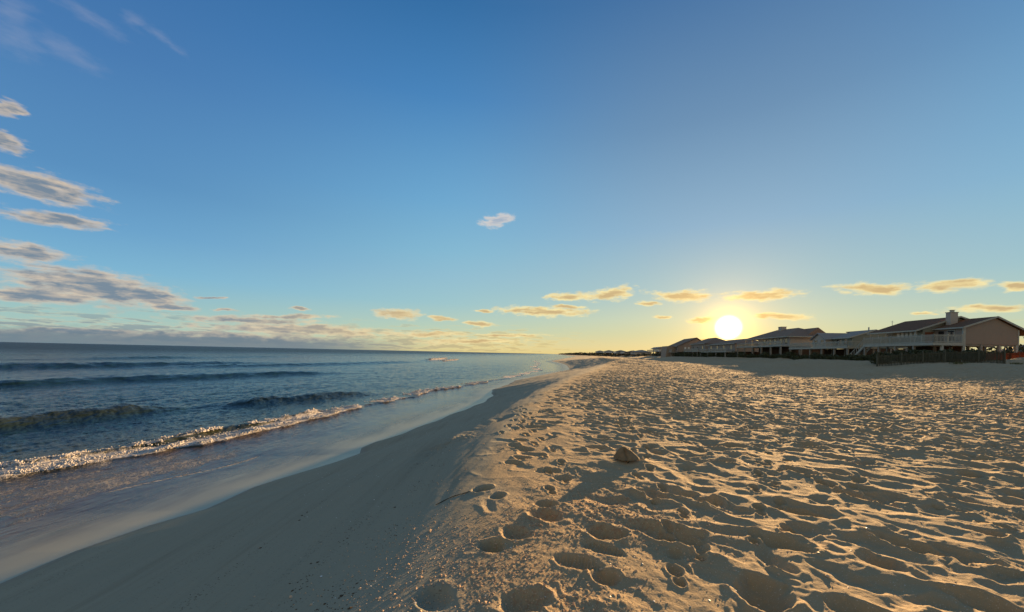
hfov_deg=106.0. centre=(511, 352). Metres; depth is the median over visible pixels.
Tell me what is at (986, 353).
picket fence
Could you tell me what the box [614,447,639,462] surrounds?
rock
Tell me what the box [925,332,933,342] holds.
sliding door
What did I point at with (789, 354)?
dune shrub
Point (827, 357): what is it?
dune shrub
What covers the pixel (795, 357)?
dune shrub
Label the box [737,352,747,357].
dune shrub
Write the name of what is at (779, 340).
beach house
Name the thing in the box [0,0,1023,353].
sky
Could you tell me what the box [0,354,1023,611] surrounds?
sand
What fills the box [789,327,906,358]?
beach house
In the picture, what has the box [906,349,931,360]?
dune shrub
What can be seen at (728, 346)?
beach house
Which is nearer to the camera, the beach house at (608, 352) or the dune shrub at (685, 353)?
the dune shrub at (685, 353)
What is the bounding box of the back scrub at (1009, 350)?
[970,344,1023,352]
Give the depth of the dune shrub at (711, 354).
125.69 m
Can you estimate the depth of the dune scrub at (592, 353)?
771.59 m
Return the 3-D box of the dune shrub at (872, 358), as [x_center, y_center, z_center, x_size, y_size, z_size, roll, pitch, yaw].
[44.094,0.581,46.172,2.226,1.698,1.893,1,0,42]
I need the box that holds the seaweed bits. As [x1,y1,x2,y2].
[181,419,482,611]
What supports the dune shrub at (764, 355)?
on the sand
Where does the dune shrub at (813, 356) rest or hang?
on the sand
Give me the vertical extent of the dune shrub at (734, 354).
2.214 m
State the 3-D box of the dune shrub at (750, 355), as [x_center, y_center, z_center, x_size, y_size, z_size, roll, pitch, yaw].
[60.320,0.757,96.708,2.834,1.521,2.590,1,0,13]
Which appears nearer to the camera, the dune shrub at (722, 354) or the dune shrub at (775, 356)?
the dune shrub at (775, 356)
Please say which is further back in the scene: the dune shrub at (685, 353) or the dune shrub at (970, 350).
the dune shrub at (685, 353)
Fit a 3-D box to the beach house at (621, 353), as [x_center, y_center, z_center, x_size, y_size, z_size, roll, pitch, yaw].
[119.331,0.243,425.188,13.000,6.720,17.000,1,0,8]
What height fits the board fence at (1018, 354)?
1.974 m
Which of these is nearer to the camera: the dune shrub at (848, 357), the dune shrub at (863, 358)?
the dune shrub at (863, 358)
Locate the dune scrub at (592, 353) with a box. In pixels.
[561,352,695,356]
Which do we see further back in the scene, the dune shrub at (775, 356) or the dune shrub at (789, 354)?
the dune shrub at (775, 356)
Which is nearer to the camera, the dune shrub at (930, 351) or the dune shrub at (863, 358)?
the dune shrub at (930, 351)
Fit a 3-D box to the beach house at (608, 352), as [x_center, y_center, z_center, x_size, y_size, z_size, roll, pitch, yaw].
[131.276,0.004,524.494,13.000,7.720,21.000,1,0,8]
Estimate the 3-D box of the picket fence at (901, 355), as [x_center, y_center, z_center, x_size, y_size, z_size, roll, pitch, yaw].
[44.082,0.754,42.675,6.184,2.249,0.346,1,0,15]
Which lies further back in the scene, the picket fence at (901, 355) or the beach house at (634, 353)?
the beach house at (634, 353)
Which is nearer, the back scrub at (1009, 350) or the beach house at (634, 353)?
the back scrub at (1009, 350)
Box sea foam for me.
[0,357,487,474]
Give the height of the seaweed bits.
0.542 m
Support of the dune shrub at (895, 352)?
on the sand
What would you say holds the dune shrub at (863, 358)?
on the sand
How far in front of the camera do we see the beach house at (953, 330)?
52.16 m
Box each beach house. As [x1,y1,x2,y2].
[603,350,613,355]
[614,350,626,355]
[630,350,650,355]
[647,347,661,355]
[661,338,701,356]
[684,338,725,356]
[700,339,758,357]
[736,327,824,357]
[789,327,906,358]
[850,310,1023,361]
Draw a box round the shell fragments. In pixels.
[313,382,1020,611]
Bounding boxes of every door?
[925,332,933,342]
[938,331,943,342]
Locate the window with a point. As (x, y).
(951, 332)
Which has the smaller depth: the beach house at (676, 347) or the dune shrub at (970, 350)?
the dune shrub at (970, 350)
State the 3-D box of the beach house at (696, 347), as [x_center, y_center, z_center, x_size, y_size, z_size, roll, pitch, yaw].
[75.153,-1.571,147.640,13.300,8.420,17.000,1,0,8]
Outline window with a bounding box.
[947,330,954,340]
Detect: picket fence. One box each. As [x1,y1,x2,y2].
[876,350,945,366]
[943,349,1005,363]
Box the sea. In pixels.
[0,342,574,583]
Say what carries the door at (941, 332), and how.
in the beach house at (953, 330)
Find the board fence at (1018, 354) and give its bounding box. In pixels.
[986,351,1023,360]
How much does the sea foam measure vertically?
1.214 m
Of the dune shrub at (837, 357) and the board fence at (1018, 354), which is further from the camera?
the dune shrub at (837, 357)
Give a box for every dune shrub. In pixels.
[679,351,690,356]
[705,351,719,356]
[716,352,727,356]
[727,350,742,356]
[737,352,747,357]
[747,353,757,357]
[758,352,769,357]
[769,354,784,358]
[781,351,797,358]
[790,354,809,359]
[804,352,820,358]
[816,354,835,359]
[832,355,846,359]
[842,354,859,360]
[853,354,869,360]
[869,351,892,363]
[890,350,912,361]
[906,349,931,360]
[922,350,942,361]
[960,349,982,361]

